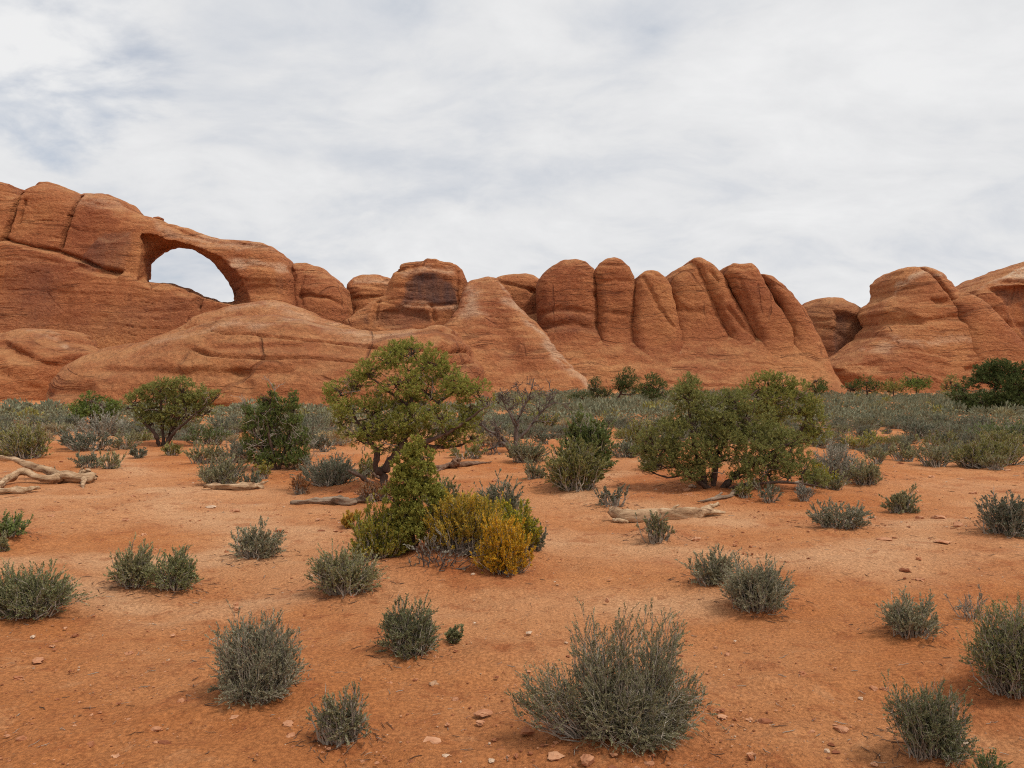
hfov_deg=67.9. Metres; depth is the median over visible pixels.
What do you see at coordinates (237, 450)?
sagebrush
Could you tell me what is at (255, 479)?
sagebrush
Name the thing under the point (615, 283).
sandstone fin
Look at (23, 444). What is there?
brush
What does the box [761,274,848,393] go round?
sandstone fin
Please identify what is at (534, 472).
sagebrush
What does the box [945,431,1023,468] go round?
brush
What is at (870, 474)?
sagebrush
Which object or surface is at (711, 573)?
blackbrush shrub
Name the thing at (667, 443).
sagebrush
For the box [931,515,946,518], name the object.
stone
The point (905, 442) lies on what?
sagebrush
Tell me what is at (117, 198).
caprock slab
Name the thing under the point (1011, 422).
sagebrush
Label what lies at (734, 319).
sandstone fin
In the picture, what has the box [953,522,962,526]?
stone
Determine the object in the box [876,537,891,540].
stone
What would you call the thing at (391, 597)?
twig litter
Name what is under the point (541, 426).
blackbrush shrub
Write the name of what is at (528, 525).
rabbitbrush
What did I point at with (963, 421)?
sagebrush
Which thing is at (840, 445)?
sagebrush
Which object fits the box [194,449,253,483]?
sagebrush
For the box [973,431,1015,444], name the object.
blackbrush shrub
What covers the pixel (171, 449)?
brush
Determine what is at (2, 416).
sagebrush
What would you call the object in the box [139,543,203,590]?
blackbrush shrub
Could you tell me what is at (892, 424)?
sagebrush
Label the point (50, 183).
caprock slab
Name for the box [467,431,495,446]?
brush
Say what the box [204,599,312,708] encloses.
blackbrush shrub
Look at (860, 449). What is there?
sagebrush
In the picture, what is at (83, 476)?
fallen log
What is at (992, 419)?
sagebrush
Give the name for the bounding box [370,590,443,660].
blackbrush shrub
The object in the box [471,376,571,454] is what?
dead tree
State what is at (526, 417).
sagebrush
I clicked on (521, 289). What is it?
sandstone fin
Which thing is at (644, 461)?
sagebrush
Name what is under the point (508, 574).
dead twig litter
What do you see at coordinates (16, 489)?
fallen log
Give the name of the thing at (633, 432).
brush
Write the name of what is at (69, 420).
sagebrush
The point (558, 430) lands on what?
sagebrush
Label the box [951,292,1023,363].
sandstone fin
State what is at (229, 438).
dry brush
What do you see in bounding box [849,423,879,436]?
sagebrush
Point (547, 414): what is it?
sagebrush
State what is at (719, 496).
fallen branch
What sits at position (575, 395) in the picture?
juniper bush
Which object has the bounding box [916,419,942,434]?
sagebrush
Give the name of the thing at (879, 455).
sagebrush
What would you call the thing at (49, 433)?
dry brush
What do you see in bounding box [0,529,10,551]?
green shrub
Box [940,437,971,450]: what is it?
sagebrush
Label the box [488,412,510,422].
sagebrush
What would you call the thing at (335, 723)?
blackbrush shrub
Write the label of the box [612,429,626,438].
rabbitbrush
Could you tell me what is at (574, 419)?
sagebrush
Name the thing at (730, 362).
slickrock apron
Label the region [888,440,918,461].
sagebrush
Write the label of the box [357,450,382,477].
brush
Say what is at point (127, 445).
sagebrush
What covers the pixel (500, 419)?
sagebrush
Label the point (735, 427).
juniper tree
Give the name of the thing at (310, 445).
sagebrush
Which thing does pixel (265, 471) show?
brush
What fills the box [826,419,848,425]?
sagebrush
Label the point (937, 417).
sagebrush
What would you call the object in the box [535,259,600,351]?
sandstone fin
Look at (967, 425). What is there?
sagebrush
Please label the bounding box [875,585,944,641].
blackbrush shrub
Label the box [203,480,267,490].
fallen log
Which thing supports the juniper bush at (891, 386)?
on the ground
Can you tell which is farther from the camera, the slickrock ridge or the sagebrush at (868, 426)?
the slickrock ridge
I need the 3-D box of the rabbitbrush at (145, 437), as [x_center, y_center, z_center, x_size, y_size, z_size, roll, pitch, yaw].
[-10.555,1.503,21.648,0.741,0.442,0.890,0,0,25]
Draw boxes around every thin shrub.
[592,483,629,506]
[634,510,675,543]
[942,585,992,622]
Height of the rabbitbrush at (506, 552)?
0.633 m
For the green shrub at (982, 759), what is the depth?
3.10 m
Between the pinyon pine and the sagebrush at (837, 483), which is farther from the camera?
the pinyon pine
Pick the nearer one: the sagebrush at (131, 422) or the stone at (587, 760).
the stone at (587, 760)
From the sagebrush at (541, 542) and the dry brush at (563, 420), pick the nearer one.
the sagebrush at (541, 542)
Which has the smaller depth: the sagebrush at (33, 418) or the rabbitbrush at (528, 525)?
the rabbitbrush at (528, 525)
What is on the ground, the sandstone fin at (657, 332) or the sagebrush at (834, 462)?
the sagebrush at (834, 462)
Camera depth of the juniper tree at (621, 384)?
64.62 m
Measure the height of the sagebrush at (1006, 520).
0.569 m
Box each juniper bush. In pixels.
[67,390,122,425]
[537,435,609,491]
[566,390,591,401]
[798,376,831,395]
[840,381,857,394]
[880,378,906,396]
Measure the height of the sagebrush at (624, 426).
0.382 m
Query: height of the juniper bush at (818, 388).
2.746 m
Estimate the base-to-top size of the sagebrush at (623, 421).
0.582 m
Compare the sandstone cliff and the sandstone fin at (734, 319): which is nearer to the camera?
the sandstone fin at (734, 319)
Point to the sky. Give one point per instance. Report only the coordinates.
(830, 148)
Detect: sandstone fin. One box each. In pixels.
[292,263,352,323]
[497,273,538,314]
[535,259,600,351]
[594,257,634,390]
[632,270,682,366]
[665,263,728,344]
[681,257,755,345]
[719,263,794,355]
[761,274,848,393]
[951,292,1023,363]
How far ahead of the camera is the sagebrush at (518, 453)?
16.01 m
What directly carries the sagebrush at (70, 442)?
on the ground
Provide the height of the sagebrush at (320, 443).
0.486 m
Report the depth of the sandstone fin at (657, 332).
109.10 m
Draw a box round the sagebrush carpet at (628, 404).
[0,387,1023,425]
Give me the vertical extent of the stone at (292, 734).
0.035 m
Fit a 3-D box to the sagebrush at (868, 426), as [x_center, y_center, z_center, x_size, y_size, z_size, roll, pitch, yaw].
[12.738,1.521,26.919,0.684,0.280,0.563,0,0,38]
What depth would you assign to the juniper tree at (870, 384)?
82.64 m
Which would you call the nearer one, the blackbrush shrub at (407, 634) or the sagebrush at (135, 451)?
the blackbrush shrub at (407, 634)
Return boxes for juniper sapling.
[378,433,453,549]
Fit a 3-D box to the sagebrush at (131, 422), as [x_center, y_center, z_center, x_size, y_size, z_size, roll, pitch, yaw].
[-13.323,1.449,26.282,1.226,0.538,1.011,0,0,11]
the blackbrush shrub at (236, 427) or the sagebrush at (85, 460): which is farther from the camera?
the blackbrush shrub at (236, 427)
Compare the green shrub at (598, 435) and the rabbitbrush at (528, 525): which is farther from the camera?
the green shrub at (598, 435)
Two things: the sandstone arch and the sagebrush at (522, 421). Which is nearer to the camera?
the sagebrush at (522, 421)
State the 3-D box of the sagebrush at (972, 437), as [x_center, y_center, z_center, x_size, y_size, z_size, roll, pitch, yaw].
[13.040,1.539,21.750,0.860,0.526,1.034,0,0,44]
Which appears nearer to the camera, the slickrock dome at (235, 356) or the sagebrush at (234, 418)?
the sagebrush at (234, 418)
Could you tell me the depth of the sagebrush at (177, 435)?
22.93 m
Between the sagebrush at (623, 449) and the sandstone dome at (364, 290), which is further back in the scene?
the sandstone dome at (364, 290)
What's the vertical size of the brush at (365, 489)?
0.447 m
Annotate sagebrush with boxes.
[0,415,17,424]
[0,421,15,445]
[23,412,66,427]
[35,414,64,431]
[49,428,117,450]
[50,411,88,430]
[66,407,132,436]
[68,448,104,467]
[98,450,126,468]
[107,429,142,449]
[113,419,142,425]
[115,415,161,440]
[129,442,147,458]
[157,430,176,437]
[165,431,189,440]
[170,418,201,425]
[175,434,191,440]
[177,423,208,434]
[179,440,227,463]
[181,420,195,433]
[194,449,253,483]
[201,425,228,433]
[209,415,243,431]
[216,437,256,463]
[217,413,240,423]
[219,428,240,438]
[238,467,262,482]
[274,410,329,433]
[287,411,324,429]
[289,449,372,486]
[299,427,324,442]
[300,411,328,419]
[304,441,316,448]
[310,434,336,451]
[474,467,532,513]
[476,422,496,436]
[486,415,506,424]
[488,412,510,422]
[492,420,514,434]
[501,430,513,436]
[505,436,551,462]
[506,415,532,425]
[510,422,539,438]
[512,411,544,424]
[523,453,547,479]
[526,517,547,551]
[529,425,548,434]
[531,411,560,425]
[532,430,550,444]
[546,430,563,438]
[547,423,567,434]
[557,414,586,425]
[599,415,619,427]
[608,436,639,457]
[609,416,636,428]
[616,423,637,430]
[637,455,665,469]
[644,416,661,426]
[654,433,687,449]
[752,477,783,502]
[788,420,808,426]
[793,417,820,424]
[794,482,815,501]
[803,437,860,480]
[811,437,833,447]
[820,471,851,490]
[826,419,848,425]
[828,443,844,453]
[831,413,853,423]
[834,434,850,445]
[836,420,861,430]
[836,451,885,485]
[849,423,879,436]
[854,411,882,425]
[854,442,888,456]
[862,423,880,429]
[863,444,888,463]
[869,442,890,451]
[879,428,892,433]
[882,419,904,428]
[887,410,929,425]
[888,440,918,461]
[893,437,920,450]
[896,416,924,428]
[896,433,920,443]
[897,417,943,438]
[909,441,956,467]
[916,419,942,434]
[919,411,954,423]
[924,417,962,432]
[931,429,973,444]
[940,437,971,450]
[944,418,989,431]
[946,423,973,433]
[947,417,974,425]
[956,413,997,426]
[956,429,979,444]
[963,413,1002,423]
[967,484,1023,538]
[979,450,1008,469]
[1001,418,1019,425]
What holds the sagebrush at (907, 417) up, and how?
on the ground
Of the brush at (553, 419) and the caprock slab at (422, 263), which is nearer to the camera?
the brush at (553, 419)
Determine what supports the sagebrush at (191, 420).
on the ground
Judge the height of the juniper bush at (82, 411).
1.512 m
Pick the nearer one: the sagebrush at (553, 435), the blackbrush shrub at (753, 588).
the blackbrush shrub at (753, 588)
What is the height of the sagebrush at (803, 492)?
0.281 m
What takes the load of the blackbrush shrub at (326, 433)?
on the ground
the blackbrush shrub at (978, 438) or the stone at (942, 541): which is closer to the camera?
the stone at (942, 541)
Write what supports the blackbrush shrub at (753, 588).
on the ground
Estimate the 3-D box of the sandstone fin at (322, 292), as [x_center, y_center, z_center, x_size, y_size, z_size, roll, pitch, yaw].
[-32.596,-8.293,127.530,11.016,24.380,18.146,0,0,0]
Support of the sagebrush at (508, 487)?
on the ground
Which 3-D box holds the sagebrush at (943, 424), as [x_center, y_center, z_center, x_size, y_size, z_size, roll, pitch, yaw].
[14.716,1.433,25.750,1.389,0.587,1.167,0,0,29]
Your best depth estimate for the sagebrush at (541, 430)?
24.90 m
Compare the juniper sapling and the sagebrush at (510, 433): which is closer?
the juniper sapling
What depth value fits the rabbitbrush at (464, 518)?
6.74 m
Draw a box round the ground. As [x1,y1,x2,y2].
[0,391,1023,767]
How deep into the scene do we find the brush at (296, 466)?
13.95 m
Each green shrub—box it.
[0,509,33,537]
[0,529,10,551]
[555,403,618,470]
[968,748,1012,767]
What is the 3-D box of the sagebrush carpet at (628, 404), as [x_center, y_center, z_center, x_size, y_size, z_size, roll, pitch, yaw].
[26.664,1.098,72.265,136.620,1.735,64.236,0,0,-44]
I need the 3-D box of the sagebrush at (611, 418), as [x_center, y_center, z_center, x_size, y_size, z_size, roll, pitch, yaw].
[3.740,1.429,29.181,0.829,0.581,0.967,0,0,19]
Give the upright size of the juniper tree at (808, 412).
2.063 m
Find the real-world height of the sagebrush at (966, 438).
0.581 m
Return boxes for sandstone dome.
[346,274,390,313]
[802,297,862,356]
[829,266,1022,392]
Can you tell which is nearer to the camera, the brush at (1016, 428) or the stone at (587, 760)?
the stone at (587, 760)
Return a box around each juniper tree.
[119,375,224,446]
[320,335,495,487]
[587,376,614,399]
[611,366,640,398]
[628,371,831,488]
[636,371,671,400]
[739,369,833,458]
[849,374,886,394]
[899,373,933,392]
[941,372,965,392]
[943,357,1023,412]
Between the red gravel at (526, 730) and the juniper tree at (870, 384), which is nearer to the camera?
the red gravel at (526, 730)
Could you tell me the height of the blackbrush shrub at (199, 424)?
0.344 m
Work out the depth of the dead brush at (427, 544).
6.49 m
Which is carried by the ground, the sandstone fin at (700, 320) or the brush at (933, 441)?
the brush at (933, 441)
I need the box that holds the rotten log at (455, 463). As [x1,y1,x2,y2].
[434,457,491,473]
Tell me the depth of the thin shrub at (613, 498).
10.24 m
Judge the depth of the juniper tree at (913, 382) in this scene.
81.91 m
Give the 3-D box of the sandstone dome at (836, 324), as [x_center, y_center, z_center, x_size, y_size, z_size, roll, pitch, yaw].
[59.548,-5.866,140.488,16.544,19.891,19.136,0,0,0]
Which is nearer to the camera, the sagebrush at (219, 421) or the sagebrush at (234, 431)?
the sagebrush at (234, 431)
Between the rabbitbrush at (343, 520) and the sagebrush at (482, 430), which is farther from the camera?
the sagebrush at (482, 430)
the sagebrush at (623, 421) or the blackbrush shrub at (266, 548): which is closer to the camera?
the blackbrush shrub at (266, 548)
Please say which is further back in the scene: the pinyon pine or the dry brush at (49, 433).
the dry brush at (49, 433)
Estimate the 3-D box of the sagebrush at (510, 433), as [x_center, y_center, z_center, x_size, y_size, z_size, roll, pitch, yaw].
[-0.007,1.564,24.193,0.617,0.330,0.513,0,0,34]
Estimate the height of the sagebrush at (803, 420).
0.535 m
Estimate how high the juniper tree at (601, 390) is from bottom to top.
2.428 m
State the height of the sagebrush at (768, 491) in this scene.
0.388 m
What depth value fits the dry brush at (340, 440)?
20.77 m
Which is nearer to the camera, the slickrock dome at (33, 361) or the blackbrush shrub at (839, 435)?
the blackbrush shrub at (839, 435)
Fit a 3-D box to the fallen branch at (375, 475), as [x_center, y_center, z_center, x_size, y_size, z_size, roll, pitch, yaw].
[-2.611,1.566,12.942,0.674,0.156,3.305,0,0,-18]
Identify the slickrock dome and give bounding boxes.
[0,328,98,400]
[44,314,493,407]
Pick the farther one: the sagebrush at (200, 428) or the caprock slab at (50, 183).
the caprock slab at (50, 183)
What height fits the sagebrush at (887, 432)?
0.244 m
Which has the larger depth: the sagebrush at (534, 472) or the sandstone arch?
the sandstone arch
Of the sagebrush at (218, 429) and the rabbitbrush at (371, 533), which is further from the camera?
the sagebrush at (218, 429)
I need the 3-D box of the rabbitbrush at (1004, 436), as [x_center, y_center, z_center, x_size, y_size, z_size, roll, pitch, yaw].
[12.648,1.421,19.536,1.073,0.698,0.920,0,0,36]
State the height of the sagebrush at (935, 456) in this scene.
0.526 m
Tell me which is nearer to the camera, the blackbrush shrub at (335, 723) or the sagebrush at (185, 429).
the blackbrush shrub at (335, 723)
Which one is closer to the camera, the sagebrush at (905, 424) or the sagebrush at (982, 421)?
the sagebrush at (905, 424)
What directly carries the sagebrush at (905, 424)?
on the ground
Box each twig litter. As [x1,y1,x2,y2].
[0,440,1020,767]
[3,471,1015,767]
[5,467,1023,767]
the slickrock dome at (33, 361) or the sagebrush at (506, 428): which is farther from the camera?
the slickrock dome at (33, 361)
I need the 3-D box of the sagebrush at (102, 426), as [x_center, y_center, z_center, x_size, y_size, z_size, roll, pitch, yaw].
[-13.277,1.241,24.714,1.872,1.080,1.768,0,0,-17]
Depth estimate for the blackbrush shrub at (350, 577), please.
5.83 m
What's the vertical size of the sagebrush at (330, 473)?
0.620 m
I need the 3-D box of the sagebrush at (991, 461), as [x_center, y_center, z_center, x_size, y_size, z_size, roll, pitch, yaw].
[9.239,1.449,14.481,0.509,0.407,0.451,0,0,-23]
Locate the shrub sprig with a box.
[444,623,464,643]
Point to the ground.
(818, 633)
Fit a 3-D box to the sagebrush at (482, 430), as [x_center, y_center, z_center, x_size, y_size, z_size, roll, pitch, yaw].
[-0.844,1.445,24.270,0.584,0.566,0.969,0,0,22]
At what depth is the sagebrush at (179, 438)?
21.91 m
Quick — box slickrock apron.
[528,313,828,393]
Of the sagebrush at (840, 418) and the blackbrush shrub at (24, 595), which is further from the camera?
the sagebrush at (840, 418)
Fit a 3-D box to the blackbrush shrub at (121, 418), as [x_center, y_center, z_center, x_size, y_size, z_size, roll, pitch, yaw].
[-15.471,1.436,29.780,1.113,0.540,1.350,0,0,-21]
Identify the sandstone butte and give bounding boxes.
[344,263,467,331]
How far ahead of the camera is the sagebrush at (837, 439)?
20.68 m
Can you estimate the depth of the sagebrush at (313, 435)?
20.96 m
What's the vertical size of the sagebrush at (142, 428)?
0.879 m
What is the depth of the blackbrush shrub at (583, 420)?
28.18 m
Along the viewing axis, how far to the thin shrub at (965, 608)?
5.37 m
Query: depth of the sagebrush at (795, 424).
27.27 m
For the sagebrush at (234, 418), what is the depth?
29.96 m
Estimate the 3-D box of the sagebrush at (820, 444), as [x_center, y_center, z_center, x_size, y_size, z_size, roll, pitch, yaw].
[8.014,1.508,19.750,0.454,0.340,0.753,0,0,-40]
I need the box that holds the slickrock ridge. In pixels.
[149,300,355,339]
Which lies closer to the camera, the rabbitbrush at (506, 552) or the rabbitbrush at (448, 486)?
the rabbitbrush at (506, 552)
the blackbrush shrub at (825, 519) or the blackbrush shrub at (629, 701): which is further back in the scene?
the blackbrush shrub at (825, 519)
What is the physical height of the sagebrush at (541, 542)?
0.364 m
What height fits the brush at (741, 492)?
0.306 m
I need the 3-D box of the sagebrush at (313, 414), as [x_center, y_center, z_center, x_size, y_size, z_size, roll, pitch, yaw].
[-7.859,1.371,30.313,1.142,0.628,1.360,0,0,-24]
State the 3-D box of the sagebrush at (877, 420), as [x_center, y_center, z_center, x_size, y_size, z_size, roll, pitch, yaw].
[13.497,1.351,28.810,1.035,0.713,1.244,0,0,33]
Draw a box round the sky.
[0,0,1023,306]
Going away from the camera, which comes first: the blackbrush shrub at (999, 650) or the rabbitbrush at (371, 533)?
the blackbrush shrub at (999, 650)
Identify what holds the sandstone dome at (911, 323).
on the ground
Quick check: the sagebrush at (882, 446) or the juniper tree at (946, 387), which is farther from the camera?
the juniper tree at (946, 387)
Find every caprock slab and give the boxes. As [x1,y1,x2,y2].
[36,182,80,194]
[105,194,134,205]
[398,258,453,270]
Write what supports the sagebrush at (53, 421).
on the ground
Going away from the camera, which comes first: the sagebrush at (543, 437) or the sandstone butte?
the sagebrush at (543, 437)
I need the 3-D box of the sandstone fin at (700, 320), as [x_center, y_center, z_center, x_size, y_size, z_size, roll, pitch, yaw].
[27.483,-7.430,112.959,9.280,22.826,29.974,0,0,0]
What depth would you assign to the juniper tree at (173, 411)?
19.34 m
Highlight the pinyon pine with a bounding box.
[231,377,325,469]
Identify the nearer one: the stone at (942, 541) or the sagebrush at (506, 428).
the stone at (942, 541)
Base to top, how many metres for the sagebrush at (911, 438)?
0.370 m
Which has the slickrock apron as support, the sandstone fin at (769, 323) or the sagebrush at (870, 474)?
the sandstone fin at (769, 323)
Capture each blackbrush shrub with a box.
[0,557,98,620]
[1,420,25,433]
[57,422,73,432]
[103,532,162,589]
[106,414,132,424]
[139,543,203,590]
[195,422,209,428]
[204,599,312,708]
[227,515,286,559]
[228,422,243,432]
[303,538,389,598]
[306,681,371,746]
[313,413,344,427]
[314,428,333,439]
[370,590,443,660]
[504,596,726,755]
[533,423,552,432]
[581,417,598,426]
[675,544,747,586]
[715,552,797,614]
[805,498,874,529]
[822,429,848,437]
[829,423,853,433]
[845,415,878,428]
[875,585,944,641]
[878,482,922,513]
[881,669,996,767]
[956,590,1023,699]
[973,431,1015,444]
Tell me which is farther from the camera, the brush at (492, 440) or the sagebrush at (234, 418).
the sagebrush at (234, 418)
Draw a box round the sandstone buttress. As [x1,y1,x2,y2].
[444,276,592,393]
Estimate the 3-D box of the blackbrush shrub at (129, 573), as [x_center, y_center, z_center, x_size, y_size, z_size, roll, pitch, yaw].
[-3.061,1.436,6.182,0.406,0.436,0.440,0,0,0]
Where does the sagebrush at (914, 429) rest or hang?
on the ground
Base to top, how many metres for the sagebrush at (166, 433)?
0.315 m
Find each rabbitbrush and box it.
[129,431,160,441]
[340,509,364,528]
[346,493,420,559]
[416,475,465,513]
[416,488,512,555]
[469,507,536,576]
[486,496,543,548]
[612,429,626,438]
[870,433,902,446]
[981,426,1023,447]
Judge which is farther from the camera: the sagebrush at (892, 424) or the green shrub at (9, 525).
the sagebrush at (892, 424)
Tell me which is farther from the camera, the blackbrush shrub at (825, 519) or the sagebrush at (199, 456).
the sagebrush at (199, 456)
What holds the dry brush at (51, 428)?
on the ground
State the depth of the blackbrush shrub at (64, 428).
25.64 m
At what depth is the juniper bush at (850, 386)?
82.98 m
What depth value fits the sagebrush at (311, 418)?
26.22 m
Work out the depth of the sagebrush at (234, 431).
23.12 m
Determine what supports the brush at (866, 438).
on the ground
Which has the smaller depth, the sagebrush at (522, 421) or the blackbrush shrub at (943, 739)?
the blackbrush shrub at (943, 739)
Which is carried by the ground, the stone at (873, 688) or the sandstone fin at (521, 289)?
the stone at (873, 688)
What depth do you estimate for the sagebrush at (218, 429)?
24.30 m
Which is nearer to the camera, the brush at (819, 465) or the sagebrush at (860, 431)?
the brush at (819, 465)
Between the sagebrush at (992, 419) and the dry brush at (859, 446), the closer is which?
the dry brush at (859, 446)
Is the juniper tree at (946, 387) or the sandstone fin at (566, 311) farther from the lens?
the sandstone fin at (566, 311)
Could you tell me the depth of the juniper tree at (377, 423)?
11.39 m
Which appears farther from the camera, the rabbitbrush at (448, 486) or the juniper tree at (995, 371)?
the juniper tree at (995, 371)
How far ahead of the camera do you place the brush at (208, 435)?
20.33 m
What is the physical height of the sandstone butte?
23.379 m
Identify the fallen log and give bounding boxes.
[0,455,97,487]
[0,485,40,494]
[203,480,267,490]
[290,495,376,505]
[607,502,725,522]
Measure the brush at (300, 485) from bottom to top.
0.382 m
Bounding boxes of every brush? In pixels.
[0,420,55,459]
[31,430,53,439]
[33,421,62,434]
[160,440,182,455]
[181,423,232,444]
[225,434,238,442]
[254,460,273,478]
[286,450,313,470]
[288,472,310,494]
[314,423,356,445]
[354,474,392,502]
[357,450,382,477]
[403,522,484,570]
[448,438,488,458]
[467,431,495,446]
[480,425,513,446]
[528,409,559,426]
[559,416,571,427]
[614,415,655,450]
[731,478,754,498]
[809,462,842,488]
[839,428,888,448]
[850,442,870,449]
[914,423,973,448]
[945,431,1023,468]
[965,418,1023,439]
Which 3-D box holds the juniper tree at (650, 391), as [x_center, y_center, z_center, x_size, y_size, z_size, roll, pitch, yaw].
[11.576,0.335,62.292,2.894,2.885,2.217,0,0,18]
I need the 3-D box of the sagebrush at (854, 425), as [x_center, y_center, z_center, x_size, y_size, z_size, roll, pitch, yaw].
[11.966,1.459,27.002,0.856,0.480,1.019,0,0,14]
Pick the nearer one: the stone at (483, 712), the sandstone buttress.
the stone at (483, 712)
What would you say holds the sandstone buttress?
on the ground
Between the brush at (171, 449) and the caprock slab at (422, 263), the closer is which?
the brush at (171, 449)
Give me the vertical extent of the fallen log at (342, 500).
0.154 m
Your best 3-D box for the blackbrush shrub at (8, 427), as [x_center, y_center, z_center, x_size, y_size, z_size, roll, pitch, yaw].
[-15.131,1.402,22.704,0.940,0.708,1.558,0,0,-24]
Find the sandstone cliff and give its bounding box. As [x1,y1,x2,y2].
[955,262,1023,340]
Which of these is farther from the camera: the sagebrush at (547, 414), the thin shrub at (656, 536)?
the sagebrush at (547, 414)
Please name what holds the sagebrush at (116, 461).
on the ground
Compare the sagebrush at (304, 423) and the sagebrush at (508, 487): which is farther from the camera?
the sagebrush at (304, 423)
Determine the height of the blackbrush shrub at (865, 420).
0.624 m
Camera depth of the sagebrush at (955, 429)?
23.49 m
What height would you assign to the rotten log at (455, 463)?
0.258 m
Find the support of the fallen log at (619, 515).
on the ground
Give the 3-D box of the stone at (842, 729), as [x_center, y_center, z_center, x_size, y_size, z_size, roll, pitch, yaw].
[1.562,1.642,3.606,0.063,0.037,0.067,0,0,-2]
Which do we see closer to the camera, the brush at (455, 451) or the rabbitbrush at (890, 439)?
the brush at (455, 451)
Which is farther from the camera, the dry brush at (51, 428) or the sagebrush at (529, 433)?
the dry brush at (51, 428)
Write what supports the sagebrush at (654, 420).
on the ground
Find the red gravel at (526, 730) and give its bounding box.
[0,456,1023,767]
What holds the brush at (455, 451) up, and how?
on the ground
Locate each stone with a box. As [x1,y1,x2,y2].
[286,732,294,737]
[473,709,492,716]
[580,754,594,766]
[833,725,848,733]
[869,685,877,690]
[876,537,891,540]
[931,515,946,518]
[933,540,949,543]
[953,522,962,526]
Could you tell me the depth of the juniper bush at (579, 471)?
11.67 m
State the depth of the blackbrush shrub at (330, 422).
27.94 m
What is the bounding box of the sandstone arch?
[0,182,295,348]
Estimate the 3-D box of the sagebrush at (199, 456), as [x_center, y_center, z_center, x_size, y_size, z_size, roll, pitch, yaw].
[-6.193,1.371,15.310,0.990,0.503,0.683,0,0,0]
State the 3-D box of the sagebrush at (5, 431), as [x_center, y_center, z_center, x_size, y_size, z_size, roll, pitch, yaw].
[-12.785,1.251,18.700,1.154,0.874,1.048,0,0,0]
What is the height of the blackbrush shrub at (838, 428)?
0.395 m
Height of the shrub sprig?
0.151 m
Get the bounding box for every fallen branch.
[352,468,379,478]
[697,483,744,501]
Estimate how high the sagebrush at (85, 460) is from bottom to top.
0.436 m
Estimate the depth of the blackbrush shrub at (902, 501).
9.94 m
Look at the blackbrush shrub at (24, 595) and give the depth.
5.30 m
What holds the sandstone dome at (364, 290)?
on the ground

